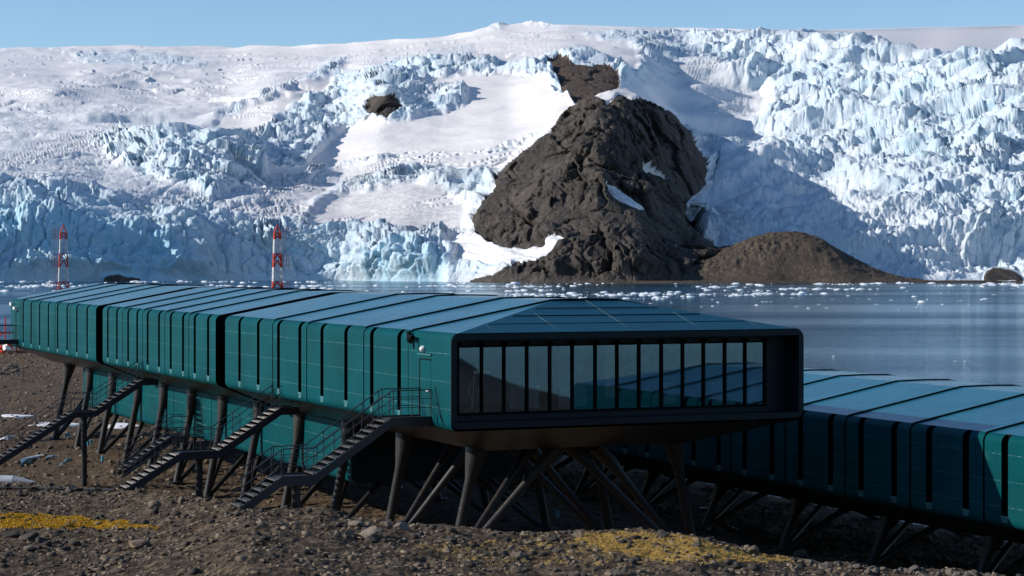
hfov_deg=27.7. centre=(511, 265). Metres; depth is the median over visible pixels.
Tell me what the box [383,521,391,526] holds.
boulder
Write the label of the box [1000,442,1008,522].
window
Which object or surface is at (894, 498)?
window
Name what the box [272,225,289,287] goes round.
lattice mast
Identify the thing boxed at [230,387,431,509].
metal staircase
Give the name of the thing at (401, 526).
boulder
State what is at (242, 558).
boulder
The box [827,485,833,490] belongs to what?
window
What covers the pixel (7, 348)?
scrap box
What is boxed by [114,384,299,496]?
metal staircase
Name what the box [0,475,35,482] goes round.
plastic pipe
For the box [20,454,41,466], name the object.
puddle
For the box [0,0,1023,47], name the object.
sky
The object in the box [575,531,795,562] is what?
dry moss
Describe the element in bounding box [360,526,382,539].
boulder
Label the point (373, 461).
support stilts
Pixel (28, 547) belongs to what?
boulder
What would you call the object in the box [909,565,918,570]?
cobble
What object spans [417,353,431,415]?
door
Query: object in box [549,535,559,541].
boulder
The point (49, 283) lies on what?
brash ice
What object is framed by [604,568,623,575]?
boulder
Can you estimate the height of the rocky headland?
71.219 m
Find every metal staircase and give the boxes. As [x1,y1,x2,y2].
[0,361,157,486]
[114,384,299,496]
[118,414,187,477]
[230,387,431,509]
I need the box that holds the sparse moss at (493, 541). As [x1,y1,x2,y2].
[422,540,769,565]
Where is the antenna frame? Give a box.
[0,317,21,352]
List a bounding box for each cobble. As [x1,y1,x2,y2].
[804,560,813,563]
[818,563,828,568]
[852,564,861,568]
[871,567,878,573]
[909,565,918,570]
[945,568,954,574]
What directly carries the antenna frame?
on the ground
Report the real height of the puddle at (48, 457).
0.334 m
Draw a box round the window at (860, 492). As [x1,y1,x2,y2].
[857,490,863,496]
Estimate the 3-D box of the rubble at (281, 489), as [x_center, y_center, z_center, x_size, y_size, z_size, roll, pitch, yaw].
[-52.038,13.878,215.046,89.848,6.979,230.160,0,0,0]
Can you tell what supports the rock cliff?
on the rocky hill
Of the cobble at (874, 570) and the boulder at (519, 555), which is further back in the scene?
the cobble at (874, 570)
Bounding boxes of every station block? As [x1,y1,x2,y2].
[9,283,803,534]
[514,368,1023,575]
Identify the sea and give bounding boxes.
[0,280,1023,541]
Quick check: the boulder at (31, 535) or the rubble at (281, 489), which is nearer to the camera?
the boulder at (31, 535)
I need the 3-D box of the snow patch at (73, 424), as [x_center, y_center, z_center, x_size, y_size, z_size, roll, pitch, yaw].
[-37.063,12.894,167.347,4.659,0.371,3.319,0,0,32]
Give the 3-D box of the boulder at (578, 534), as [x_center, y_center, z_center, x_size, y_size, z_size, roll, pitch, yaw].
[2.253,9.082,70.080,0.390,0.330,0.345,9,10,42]
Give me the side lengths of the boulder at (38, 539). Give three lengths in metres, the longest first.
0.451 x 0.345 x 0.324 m
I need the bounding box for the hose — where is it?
[0,486,115,490]
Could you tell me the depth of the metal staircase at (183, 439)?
107.35 m
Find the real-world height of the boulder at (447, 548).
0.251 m
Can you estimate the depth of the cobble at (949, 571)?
65.81 m
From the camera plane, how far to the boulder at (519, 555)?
65.45 m
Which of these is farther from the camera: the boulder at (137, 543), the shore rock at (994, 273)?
the shore rock at (994, 273)
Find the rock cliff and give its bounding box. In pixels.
[544,53,619,103]
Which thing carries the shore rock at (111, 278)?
in the sea
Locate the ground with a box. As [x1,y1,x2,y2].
[0,347,1023,575]
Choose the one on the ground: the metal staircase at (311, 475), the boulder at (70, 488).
the boulder at (70, 488)
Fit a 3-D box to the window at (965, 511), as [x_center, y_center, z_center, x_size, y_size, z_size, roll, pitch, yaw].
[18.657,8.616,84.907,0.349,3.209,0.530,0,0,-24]
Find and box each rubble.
[0,351,375,518]
[381,455,1022,574]
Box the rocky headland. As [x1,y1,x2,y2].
[688,231,922,282]
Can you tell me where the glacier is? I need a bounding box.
[0,20,1023,281]
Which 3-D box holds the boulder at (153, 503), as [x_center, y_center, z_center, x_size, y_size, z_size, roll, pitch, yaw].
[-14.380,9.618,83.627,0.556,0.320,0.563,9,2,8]
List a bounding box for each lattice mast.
[51,225,68,289]
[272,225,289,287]
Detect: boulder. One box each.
[1,530,19,537]
[19,531,38,541]
[23,546,33,549]
[35,536,43,542]
[65,485,76,491]
[100,554,110,560]
[128,539,149,547]
[148,500,161,507]
[150,506,158,513]
[235,555,247,561]
[256,520,264,527]
[344,530,354,534]
[348,520,364,526]
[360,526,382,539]
[365,534,378,542]
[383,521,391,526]
[393,522,409,530]
[443,545,452,550]
[446,536,457,542]
[510,551,523,559]
[510,565,519,572]
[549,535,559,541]
[573,530,582,537]
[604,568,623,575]
[615,557,623,562]
[657,529,668,537]
[747,545,758,552]
[793,549,806,556]
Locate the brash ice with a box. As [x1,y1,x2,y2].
[0,280,1023,303]
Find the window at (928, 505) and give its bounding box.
[925,502,932,508]
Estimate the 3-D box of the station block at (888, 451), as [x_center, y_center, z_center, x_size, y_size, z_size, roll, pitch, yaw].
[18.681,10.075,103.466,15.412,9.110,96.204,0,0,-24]
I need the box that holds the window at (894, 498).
[890,496,897,502]
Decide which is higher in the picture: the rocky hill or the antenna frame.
the rocky hill
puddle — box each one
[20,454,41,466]
[45,455,56,459]
[59,457,71,464]
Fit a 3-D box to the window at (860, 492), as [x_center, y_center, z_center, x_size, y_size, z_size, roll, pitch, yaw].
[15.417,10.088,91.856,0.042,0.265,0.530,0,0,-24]
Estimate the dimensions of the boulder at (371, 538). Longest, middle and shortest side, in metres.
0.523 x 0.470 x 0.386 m
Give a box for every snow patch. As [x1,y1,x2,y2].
[2,414,32,417]
[28,422,78,426]
[108,423,138,428]
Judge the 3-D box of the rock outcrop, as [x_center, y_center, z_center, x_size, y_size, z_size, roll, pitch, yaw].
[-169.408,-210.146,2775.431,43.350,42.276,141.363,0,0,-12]
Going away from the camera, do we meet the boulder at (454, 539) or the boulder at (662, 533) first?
the boulder at (454, 539)
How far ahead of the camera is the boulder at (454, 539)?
68.27 m
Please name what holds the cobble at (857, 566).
on the ground
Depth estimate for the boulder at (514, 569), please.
61.79 m
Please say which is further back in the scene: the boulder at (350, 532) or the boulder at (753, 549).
the boulder at (350, 532)
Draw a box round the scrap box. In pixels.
[3,345,10,351]
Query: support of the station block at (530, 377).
on the ground
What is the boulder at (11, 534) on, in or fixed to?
on the ground
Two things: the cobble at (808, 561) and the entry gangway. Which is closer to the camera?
the cobble at (808, 561)
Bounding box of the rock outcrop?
[364,92,400,117]
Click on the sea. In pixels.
(898, 330)
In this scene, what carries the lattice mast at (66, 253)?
on the ground
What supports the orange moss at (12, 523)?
on the ground
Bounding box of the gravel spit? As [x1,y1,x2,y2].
[587,280,1022,282]
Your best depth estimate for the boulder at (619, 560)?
63.79 m
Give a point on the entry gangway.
(9, 341)
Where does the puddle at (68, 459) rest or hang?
on the ground
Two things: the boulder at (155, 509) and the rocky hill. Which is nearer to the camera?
the boulder at (155, 509)
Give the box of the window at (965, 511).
[962,437,969,515]
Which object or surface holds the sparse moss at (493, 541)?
on the ground
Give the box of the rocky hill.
[469,95,733,282]
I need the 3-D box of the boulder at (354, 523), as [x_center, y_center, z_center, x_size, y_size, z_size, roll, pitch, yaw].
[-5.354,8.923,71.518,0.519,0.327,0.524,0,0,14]
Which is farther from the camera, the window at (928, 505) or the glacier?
the glacier
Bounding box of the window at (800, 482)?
[797,479,803,485]
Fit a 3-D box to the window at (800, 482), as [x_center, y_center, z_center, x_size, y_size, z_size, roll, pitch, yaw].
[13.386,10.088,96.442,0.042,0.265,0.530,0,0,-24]
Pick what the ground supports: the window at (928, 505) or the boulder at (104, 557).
the boulder at (104, 557)
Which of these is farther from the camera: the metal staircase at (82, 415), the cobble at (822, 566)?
the metal staircase at (82, 415)
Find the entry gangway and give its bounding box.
[0,325,18,343]
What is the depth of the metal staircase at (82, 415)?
120.49 m
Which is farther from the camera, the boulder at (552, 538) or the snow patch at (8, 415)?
the snow patch at (8, 415)
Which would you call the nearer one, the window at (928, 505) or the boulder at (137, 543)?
the boulder at (137, 543)
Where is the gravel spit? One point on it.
(918, 281)
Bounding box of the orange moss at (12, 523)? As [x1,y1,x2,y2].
[0,511,158,529]
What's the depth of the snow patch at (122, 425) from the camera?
166.50 m
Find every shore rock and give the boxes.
[104,275,139,281]
[984,267,1022,279]
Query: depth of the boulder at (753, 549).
68.45 m
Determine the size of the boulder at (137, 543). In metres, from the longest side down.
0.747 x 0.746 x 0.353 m
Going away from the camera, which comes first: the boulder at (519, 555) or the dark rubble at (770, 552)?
the boulder at (519, 555)

